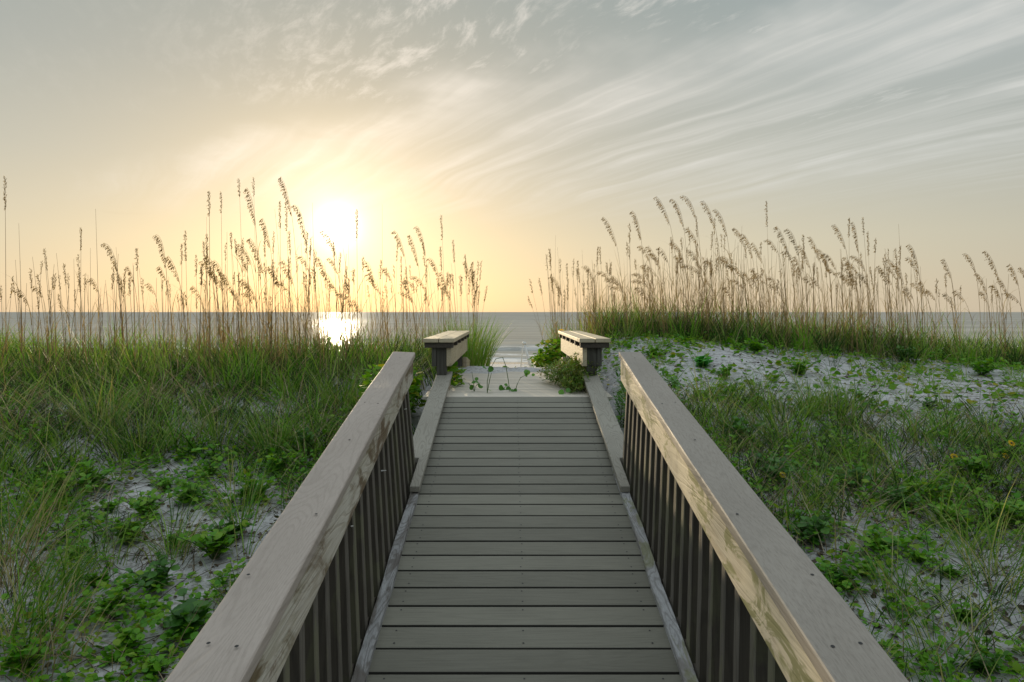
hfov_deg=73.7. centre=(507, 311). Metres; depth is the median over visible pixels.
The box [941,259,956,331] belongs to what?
sea oat
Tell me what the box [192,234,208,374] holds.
sea oat
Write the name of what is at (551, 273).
sea oat
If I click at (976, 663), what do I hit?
leafy plant
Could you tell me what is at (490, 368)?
vine sprig
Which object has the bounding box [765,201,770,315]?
sea oat
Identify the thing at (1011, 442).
yellow flower
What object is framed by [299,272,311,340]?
sea oat
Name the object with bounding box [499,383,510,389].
vine sprig
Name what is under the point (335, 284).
sea oat
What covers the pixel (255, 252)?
sea oat
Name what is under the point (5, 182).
sea oat
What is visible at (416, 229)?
sea oat
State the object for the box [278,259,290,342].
sea oat
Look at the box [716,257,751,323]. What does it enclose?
sea oat
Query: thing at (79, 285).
sea oat
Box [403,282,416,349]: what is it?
sea oat
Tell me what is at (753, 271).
sea oat
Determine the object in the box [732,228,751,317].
sea oat
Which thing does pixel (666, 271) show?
sea oat
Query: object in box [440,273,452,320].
sea oat
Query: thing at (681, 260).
sea oat
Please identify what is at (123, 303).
sea oat
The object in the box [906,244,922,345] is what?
sea oat
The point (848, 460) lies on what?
grass
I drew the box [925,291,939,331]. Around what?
sea oat
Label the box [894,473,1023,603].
grass tussock
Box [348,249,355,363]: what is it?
sea oat
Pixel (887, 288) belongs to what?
sea oat
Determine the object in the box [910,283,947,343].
sea oat
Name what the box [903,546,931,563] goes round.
leafy plant
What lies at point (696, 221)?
sea oat
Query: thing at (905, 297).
sea oat
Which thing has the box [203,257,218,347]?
sea oat
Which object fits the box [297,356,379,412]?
grass tussock
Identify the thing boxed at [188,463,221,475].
leafy plant
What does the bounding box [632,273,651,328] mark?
sea oat
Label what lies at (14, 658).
leafy plant
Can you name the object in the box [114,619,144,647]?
leafy plant
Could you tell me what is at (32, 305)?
sea oat
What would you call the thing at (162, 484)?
leafy plant
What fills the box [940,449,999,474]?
leafy plant
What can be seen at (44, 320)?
sea oat
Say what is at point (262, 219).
sea oat
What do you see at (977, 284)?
sea oat
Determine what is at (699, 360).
leafy plant
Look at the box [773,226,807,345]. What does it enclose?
sea oat
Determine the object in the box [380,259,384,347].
sea oat
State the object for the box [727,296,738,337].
sea oat
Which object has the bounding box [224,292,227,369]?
sea oat
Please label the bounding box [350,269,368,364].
sea oat
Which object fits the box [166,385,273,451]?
grass tussock
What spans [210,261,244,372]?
sea oat
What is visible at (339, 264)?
sea oat
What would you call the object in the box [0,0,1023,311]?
sky
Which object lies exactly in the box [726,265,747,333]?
sea oat
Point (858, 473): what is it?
leafy plant
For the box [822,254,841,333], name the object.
sea oat
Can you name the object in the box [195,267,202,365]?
sea oat
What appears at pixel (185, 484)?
leafy plant
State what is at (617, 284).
sea oat
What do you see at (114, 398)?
grass tussock
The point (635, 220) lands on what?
sea oat
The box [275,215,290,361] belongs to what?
sea oat
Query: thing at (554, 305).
sea oat
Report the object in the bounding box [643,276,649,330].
sea oat
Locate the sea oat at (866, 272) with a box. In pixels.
[862,217,869,335]
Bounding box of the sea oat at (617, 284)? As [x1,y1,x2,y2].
[604,278,631,321]
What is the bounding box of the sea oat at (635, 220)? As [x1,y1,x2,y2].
[629,210,652,309]
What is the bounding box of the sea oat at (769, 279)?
[766,277,787,330]
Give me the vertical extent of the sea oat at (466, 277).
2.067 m
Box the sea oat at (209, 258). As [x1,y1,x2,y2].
[205,192,221,364]
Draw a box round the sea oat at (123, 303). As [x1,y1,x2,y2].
[118,269,146,356]
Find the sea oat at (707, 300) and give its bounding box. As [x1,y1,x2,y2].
[697,259,708,334]
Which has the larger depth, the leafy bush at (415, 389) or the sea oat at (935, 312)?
the sea oat at (935, 312)
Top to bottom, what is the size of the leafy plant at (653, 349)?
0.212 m
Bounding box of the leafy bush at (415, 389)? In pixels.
[358,356,426,412]
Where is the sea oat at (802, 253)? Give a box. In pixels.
[798,245,816,335]
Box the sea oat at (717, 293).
[697,261,725,338]
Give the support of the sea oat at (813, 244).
on the sand
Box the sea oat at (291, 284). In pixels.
[279,231,297,348]
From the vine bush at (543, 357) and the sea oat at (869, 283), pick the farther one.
the sea oat at (869, 283)
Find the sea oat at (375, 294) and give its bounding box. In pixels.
[363,261,387,359]
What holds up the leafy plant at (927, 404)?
on the sand
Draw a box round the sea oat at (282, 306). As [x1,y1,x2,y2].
[266,266,285,363]
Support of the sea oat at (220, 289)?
on the sand
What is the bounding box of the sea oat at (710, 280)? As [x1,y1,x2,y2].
[703,231,712,329]
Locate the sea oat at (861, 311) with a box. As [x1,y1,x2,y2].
[859,274,866,352]
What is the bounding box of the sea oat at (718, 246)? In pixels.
[701,200,731,313]
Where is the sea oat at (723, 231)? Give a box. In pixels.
[713,210,736,278]
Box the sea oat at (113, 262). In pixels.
[100,243,131,358]
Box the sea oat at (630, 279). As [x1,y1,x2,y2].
[627,246,637,305]
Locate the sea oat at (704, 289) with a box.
[703,261,713,337]
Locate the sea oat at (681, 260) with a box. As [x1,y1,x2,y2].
[671,243,689,291]
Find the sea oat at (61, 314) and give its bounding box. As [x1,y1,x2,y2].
[52,293,66,362]
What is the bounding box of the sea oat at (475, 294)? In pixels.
[472,285,479,352]
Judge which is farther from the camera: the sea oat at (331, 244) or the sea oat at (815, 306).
the sea oat at (815, 306)
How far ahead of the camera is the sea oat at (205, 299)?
9.29 m
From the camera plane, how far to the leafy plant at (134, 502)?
4.31 m
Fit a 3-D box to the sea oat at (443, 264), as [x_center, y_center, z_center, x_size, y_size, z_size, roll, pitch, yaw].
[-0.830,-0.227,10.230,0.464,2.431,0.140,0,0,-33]
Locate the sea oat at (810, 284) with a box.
[802,278,835,341]
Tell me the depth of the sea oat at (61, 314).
9.30 m
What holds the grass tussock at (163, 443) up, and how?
on the sand
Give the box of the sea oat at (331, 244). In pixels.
[320,231,347,335]
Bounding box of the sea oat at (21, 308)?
[7,241,22,356]
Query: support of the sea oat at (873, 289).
on the sand
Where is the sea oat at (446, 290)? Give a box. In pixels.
[439,272,450,320]
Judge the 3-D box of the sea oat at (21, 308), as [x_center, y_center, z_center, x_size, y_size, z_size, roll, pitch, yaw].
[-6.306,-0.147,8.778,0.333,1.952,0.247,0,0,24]
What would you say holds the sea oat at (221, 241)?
on the sand
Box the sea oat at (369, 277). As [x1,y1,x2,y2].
[364,274,390,348]
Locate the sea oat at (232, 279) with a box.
[230,233,250,348]
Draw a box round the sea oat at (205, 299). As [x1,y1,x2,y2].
[203,246,208,369]
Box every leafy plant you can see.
[0,636,48,673]
[15,467,77,499]
[65,545,82,558]
[66,458,115,488]
[69,567,118,587]
[77,583,135,617]
[95,509,158,544]
[99,499,121,512]
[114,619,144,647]
[119,491,173,514]
[125,552,179,593]
[137,649,170,674]
[152,476,176,489]
[163,588,213,638]
[165,478,213,503]
[165,529,190,547]
[176,519,250,559]
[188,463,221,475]
[206,509,255,539]
[230,472,274,502]
[255,448,312,474]
[288,427,319,452]
[641,345,658,357]
[662,374,680,386]
[694,355,713,366]
[710,364,732,378]
[718,414,763,440]
[744,336,769,352]
[755,451,806,482]
[782,508,831,544]
[784,356,818,374]
[827,561,858,589]
[829,463,870,489]
[852,388,871,400]
[864,529,910,550]
[877,484,923,512]
[896,345,919,361]
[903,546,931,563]
[904,475,957,500]
[913,395,940,408]
[917,496,973,524]
[935,563,965,578]
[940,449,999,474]
[950,599,978,622]
[956,636,1008,677]
[962,356,999,374]
[962,492,1023,528]
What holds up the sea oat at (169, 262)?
on the sand
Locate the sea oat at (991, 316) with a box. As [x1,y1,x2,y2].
[990,285,992,337]
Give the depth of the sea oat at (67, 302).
8.83 m
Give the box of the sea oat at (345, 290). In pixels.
[337,282,347,371]
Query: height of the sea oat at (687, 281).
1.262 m
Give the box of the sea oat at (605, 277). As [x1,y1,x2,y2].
[596,271,614,311]
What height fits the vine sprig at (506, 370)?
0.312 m
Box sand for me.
[0,336,1023,681]
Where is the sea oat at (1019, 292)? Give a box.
[1006,264,1023,358]
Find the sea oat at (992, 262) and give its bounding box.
[982,251,1023,350]
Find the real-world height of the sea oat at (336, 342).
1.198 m
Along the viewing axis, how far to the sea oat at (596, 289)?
9.93 m
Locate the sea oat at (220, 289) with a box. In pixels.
[207,271,229,350]
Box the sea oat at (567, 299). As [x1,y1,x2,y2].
[559,279,568,330]
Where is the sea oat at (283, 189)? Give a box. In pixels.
[278,177,302,332]
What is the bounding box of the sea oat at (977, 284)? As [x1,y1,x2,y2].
[962,254,984,341]
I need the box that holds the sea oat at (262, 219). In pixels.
[259,218,281,363]
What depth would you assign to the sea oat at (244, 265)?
8.95 m
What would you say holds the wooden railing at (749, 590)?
attached to the boardwalk
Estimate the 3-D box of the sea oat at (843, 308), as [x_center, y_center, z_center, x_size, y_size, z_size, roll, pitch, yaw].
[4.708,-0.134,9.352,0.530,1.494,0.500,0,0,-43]
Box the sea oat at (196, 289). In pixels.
[191,255,201,338]
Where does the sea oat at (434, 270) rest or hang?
on the sand
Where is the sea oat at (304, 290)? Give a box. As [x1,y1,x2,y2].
[292,231,308,362]
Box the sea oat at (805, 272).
[801,235,818,319]
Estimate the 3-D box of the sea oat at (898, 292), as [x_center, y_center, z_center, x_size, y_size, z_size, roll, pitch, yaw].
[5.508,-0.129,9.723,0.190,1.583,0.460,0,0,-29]
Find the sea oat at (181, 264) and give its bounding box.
[169,244,188,341]
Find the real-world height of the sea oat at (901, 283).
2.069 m
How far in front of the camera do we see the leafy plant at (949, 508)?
3.79 m
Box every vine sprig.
[469,374,482,390]
[483,366,494,392]
[492,357,509,390]
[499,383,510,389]
[510,370,534,391]
[558,388,570,393]
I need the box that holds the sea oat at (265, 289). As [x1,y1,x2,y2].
[258,230,267,330]
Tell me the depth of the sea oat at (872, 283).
10.98 m
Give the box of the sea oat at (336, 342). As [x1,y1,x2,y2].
[332,321,336,376]
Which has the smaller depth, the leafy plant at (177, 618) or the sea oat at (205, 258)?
the leafy plant at (177, 618)
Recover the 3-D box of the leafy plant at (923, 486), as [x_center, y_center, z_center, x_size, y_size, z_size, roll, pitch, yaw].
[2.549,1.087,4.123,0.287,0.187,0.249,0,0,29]
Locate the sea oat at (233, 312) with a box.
[228,272,234,344]
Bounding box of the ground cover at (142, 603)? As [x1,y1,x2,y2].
[0,325,1023,681]
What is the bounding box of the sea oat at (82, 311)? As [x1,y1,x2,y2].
[77,273,102,352]
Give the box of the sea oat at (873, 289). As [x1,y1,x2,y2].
[867,238,878,342]
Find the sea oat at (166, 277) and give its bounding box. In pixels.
[152,234,177,352]
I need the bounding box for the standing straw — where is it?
[0,251,1023,382]
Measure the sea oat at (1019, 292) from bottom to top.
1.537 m
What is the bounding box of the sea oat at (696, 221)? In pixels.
[680,195,702,297]
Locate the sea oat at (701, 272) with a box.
[687,250,708,312]
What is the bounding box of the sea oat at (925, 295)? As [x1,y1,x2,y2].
[917,281,927,328]
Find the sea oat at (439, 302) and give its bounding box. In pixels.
[436,276,447,328]
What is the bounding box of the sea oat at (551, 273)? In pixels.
[548,249,557,333]
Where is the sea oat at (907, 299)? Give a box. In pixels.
[905,273,908,332]
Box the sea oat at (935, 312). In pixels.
[928,279,939,343]
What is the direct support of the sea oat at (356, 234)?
on the sand
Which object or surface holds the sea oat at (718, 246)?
on the sand
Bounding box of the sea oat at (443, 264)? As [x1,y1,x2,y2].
[440,216,450,329]
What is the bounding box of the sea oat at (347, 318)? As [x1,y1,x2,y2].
[338,278,349,366]
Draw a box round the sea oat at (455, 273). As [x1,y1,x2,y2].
[452,240,457,330]
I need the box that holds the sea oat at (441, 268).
[439,249,444,330]
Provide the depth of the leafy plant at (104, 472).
4.71 m
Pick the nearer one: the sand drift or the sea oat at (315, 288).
the sand drift
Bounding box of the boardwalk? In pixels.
[352,357,695,681]
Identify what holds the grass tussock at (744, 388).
on the sand
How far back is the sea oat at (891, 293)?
9.53 m
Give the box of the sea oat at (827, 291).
[824,261,838,331]
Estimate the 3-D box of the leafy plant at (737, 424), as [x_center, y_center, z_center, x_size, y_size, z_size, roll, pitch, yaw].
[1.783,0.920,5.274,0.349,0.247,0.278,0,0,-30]
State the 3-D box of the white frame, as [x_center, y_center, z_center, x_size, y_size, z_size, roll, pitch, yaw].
[0.319,0.934,13.487,0.205,0.710,0.430,0,0,-43]
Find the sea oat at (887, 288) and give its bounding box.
[876,267,897,328]
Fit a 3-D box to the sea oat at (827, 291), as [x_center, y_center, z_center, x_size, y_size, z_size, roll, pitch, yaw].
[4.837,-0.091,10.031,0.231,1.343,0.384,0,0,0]
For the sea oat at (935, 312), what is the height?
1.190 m
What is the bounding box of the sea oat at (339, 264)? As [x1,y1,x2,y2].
[326,253,341,344]
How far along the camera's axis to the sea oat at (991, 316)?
11.18 m
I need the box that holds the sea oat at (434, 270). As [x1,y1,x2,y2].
[426,257,450,327]
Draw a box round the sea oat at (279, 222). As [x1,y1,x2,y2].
[278,202,281,302]
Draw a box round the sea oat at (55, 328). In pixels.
[52,274,61,373]
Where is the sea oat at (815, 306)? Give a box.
[805,262,815,344]
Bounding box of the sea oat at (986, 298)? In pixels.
[986,281,997,353]
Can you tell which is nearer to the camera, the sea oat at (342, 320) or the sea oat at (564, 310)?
the sea oat at (342, 320)
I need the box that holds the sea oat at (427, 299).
[409,276,433,358]
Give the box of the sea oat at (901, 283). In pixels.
[898,224,903,331]
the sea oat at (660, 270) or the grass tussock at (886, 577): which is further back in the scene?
the sea oat at (660, 270)
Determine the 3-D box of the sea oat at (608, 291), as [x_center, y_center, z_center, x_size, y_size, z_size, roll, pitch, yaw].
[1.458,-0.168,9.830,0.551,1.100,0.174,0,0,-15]
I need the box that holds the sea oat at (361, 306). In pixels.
[359,257,373,363]
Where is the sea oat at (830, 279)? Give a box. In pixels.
[819,255,840,317]
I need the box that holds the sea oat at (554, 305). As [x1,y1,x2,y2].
[547,274,558,354]
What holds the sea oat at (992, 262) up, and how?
on the sand
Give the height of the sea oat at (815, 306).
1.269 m
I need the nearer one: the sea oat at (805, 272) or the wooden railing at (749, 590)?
the wooden railing at (749, 590)
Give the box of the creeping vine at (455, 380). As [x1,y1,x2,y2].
[447,361,466,385]
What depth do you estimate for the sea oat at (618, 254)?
9.81 m
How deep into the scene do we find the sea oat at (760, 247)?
10.57 m
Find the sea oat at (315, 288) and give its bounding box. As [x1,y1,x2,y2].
[313,263,321,337]
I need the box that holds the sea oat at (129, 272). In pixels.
[125,268,149,349]
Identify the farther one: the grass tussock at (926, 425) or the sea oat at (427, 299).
the sea oat at (427, 299)
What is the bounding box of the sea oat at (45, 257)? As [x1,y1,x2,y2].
[41,249,54,350]
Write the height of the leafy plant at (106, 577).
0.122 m
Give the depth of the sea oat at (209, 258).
8.18 m
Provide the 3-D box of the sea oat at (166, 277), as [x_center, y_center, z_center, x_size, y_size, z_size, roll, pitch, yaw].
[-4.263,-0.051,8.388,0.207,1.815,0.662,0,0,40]
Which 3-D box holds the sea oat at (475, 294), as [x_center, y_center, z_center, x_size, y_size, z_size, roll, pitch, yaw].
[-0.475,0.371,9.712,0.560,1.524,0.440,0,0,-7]
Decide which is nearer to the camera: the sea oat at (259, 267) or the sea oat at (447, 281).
the sea oat at (259, 267)
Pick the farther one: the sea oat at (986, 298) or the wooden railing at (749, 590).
the sea oat at (986, 298)
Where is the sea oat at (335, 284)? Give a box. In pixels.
[333,242,347,335]
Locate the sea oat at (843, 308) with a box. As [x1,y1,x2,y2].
[832,259,848,354]
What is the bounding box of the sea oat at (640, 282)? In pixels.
[631,279,659,322]
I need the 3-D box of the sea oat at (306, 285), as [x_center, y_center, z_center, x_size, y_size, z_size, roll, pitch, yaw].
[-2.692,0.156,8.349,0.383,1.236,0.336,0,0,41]
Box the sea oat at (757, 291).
[748,277,764,324]
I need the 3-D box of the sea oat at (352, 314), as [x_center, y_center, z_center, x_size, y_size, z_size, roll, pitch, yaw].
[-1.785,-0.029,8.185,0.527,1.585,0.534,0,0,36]
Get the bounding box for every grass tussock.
[0,411,89,484]
[0,442,125,594]
[0,451,113,531]
[0,454,105,565]
[0,491,159,605]
[0,532,131,656]
[0,550,136,681]
[12,349,165,439]
[65,392,203,466]
[118,489,225,560]
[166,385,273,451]
[178,442,287,524]
[214,387,324,454]
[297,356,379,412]
[413,314,485,371]
[430,310,513,366]
[541,313,605,357]
[685,392,763,425]
[711,364,771,401]
[746,385,829,432]
[774,451,869,514]
[780,368,878,425]
[809,413,909,462]
[827,569,943,664]
[833,512,963,599]
[867,571,1021,673]
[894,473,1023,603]
[901,393,1019,450]
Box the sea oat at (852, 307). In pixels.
[827,274,853,348]
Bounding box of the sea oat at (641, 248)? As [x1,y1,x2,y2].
[637,246,659,314]
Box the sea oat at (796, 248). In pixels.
[784,229,811,348]
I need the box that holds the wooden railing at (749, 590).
[612,352,908,681]
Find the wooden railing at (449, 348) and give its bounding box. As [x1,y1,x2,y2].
[423,331,469,374]
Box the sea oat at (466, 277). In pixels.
[464,254,476,317]
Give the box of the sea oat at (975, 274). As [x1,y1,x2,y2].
[974,273,998,334]
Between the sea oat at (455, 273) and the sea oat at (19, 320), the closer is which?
the sea oat at (19, 320)
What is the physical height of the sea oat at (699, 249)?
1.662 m
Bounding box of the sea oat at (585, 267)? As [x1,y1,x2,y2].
[581,265,599,334]
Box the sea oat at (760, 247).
[754,242,763,324]
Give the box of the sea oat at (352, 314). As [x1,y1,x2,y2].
[342,244,365,368]
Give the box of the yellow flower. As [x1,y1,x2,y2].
[1008,440,1014,462]
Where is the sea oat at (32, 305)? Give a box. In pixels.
[28,268,39,337]
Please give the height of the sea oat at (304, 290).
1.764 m
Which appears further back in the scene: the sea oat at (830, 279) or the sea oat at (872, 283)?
the sea oat at (872, 283)
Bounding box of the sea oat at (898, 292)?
[894,248,903,339]
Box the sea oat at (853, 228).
[849,221,860,325]
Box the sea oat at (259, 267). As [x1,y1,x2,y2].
[246,238,279,355]
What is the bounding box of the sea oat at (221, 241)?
[219,192,235,337]
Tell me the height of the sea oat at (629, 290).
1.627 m
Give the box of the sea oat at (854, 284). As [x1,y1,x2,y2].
[842,263,876,347]
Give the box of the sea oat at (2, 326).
[0,286,18,364]
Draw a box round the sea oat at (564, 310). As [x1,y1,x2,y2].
[562,292,565,328]
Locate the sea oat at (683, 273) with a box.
[674,256,690,318]
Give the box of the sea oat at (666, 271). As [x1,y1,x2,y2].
[656,247,679,307]
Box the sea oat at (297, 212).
[291,204,316,360]
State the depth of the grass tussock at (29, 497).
4.21 m
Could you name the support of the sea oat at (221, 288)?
on the sand
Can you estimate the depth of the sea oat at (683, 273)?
10.38 m
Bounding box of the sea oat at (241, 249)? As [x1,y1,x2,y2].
[231,179,251,331]
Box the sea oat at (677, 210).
[669,199,695,329]
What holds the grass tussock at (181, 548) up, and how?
on the sand
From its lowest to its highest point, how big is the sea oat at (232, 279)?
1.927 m
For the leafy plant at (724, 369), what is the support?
on the sand
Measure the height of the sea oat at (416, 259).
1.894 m
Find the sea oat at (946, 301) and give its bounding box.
[944,274,951,346]
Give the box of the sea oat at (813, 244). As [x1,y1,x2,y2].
[807,237,825,311]
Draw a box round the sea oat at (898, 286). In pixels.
[897,246,900,323]
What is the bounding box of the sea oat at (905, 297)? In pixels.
[896,266,907,348]
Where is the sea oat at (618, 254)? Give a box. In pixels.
[601,217,626,318]
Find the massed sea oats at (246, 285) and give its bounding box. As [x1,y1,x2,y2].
[1,217,1023,381]
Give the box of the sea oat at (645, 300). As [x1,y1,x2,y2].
[635,287,653,335]
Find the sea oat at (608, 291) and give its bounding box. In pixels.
[606,263,621,320]
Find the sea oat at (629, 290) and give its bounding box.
[628,224,634,337]
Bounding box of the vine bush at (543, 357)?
[525,330,572,366]
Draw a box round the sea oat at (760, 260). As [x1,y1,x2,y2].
[750,243,770,321]
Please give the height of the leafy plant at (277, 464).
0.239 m
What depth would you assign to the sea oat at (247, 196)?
7.99 m
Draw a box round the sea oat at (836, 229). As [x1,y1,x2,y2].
[831,226,853,351]
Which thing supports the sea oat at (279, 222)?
on the sand
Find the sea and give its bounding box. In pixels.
[0,312,1023,361]
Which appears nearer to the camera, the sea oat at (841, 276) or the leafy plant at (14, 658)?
the leafy plant at (14, 658)
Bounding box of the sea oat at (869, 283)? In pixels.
[866,233,870,332]
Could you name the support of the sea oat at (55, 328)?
on the sand
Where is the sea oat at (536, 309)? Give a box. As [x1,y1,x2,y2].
[529,279,546,346]
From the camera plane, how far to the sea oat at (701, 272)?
9.90 m
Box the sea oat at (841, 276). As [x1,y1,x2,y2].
[835,272,854,340]
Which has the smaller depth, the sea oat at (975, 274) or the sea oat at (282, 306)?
the sea oat at (282, 306)
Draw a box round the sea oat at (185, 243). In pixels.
[165,231,188,361]
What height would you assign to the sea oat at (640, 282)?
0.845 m
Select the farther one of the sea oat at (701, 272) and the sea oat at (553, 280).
the sea oat at (553, 280)
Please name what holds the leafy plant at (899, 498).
on the sand
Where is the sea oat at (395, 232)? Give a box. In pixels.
[391,230,419,341]
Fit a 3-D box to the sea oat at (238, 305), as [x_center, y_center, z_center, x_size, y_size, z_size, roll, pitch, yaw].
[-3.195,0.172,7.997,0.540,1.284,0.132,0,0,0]
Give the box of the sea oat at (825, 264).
[815,249,831,301]
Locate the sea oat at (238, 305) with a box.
[233,273,241,349]
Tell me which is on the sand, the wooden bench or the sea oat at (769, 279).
the sea oat at (769, 279)
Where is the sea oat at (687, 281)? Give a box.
[677,255,692,321]
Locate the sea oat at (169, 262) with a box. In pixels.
[164,257,195,381]
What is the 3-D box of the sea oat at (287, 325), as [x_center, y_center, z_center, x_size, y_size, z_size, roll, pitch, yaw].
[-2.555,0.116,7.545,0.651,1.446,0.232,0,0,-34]
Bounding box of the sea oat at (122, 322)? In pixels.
[121,277,143,345]
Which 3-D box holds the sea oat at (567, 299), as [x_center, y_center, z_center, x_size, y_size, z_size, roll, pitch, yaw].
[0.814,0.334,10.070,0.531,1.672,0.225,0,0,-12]
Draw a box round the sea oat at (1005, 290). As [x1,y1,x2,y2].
[996,279,1019,347]
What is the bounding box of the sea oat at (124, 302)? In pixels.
[115,273,126,346]
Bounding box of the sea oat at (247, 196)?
[243,188,265,362]
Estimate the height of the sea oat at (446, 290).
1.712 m
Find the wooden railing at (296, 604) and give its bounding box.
[165,352,420,681]
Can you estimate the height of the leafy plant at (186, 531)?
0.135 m
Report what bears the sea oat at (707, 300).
on the sand
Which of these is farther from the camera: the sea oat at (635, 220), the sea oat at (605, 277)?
the sea oat at (605, 277)
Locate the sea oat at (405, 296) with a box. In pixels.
[393,278,415,343]
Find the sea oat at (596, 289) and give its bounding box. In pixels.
[593,247,598,329]
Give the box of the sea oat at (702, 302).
[698,261,705,339]
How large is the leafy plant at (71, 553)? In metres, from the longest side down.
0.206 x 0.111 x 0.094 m
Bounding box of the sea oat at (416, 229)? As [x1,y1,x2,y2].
[414,227,434,303]
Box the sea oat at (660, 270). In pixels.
[648,254,668,308]
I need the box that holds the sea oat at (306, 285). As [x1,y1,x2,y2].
[293,275,307,362]
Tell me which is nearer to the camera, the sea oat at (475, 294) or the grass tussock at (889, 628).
the grass tussock at (889, 628)
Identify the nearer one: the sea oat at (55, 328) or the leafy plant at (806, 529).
the leafy plant at (806, 529)
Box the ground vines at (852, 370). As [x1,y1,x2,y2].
[2,332,1023,681]
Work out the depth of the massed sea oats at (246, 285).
9.51 m
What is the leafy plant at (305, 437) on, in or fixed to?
on the sand
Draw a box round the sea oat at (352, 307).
[335,293,367,349]
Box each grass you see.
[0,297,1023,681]
[0,307,1023,681]
[0,312,456,681]
[558,283,1023,367]
[602,325,1023,681]
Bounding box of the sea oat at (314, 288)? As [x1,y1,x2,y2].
[309,206,315,356]
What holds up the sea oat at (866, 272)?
on the sand
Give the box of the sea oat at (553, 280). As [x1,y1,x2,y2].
[548,276,565,327]
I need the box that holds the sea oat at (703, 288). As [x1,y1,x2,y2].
[682,264,711,331]
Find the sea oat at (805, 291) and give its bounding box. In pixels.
[797,257,815,340]
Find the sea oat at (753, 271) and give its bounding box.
[748,268,755,315]
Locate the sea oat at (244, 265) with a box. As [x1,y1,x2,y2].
[235,247,261,349]
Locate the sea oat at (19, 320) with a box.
[1,260,25,362]
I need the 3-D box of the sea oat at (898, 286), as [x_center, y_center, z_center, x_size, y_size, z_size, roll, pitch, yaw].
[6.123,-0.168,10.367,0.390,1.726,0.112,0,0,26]
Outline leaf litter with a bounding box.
[0,336,1023,681]
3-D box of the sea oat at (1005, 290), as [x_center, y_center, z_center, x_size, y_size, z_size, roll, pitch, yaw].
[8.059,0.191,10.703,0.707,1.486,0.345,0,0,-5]
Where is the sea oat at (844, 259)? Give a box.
[842,257,859,326]
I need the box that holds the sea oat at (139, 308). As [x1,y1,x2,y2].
[127,249,141,361]
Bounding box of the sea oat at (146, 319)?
[139,271,156,366]
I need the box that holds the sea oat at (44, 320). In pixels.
[29,274,71,367]
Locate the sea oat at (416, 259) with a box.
[407,235,429,337]
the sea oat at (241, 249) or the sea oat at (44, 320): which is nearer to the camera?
the sea oat at (44, 320)
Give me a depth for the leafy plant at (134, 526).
3.96 m
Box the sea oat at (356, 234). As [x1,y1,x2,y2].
[355,209,364,359]
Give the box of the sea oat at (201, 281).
[189,269,209,378]
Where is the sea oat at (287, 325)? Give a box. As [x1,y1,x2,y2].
[281,261,291,373]
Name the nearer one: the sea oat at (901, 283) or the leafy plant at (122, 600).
the leafy plant at (122, 600)
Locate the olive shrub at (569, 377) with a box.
[536,352,603,392]
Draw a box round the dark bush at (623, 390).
[609,352,684,418]
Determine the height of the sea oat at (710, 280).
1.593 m
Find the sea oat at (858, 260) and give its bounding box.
[850,256,877,330]
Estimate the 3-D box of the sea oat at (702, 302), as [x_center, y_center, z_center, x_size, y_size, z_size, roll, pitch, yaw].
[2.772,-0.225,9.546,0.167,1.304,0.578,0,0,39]
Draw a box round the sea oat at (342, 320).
[337,254,346,368]
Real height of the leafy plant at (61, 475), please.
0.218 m
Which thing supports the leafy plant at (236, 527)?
on the sand
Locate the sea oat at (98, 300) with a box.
[95,209,127,342]
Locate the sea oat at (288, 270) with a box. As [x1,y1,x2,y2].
[284,204,300,356]
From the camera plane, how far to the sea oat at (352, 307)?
8.95 m
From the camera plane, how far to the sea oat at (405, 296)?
10.12 m
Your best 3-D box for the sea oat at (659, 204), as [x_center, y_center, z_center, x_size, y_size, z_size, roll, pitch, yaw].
[2.439,-0.632,9.838,0.737,2.075,0.438,0,0,0]
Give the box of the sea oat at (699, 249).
[683,228,706,296]
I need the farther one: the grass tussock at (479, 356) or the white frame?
the white frame
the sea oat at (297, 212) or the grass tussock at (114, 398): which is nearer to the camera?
the grass tussock at (114, 398)
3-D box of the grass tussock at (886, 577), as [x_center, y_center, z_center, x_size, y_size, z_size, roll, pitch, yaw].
[1.721,1.130,3.047,0.507,0.371,0.541,0,0,-15]
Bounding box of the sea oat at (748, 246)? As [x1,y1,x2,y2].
[740,234,759,296]
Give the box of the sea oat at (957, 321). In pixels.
[950,271,960,352]
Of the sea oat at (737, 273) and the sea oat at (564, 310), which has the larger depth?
the sea oat at (564, 310)
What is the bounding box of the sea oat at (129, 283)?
[128,278,134,360]
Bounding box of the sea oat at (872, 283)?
[869,266,877,326]
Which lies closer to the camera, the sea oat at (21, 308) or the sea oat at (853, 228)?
the sea oat at (21, 308)
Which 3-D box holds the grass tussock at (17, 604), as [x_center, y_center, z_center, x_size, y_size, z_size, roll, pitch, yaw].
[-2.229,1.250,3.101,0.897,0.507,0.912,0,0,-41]
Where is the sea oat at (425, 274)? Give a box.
[416,242,428,334]
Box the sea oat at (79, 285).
[63,228,81,344]
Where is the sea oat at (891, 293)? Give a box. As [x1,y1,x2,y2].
[878,270,900,339]
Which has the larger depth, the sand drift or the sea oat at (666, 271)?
the sea oat at (666, 271)
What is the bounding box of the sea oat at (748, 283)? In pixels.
[742,272,764,316]
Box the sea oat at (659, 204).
[653,197,688,324]
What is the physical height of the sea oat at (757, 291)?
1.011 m
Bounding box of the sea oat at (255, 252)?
[245,177,262,304]
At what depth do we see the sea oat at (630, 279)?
10.63 m
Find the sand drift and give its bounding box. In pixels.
[457,366,559,373]
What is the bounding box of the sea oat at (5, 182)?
[1,176,20,373]
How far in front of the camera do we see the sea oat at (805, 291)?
9.80 m
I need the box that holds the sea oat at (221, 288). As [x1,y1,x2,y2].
[219,271,224,338]
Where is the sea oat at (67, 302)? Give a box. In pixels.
[62,263,71,361]
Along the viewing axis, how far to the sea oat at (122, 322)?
8.98 m
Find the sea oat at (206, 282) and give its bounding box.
[203,242,214,339]

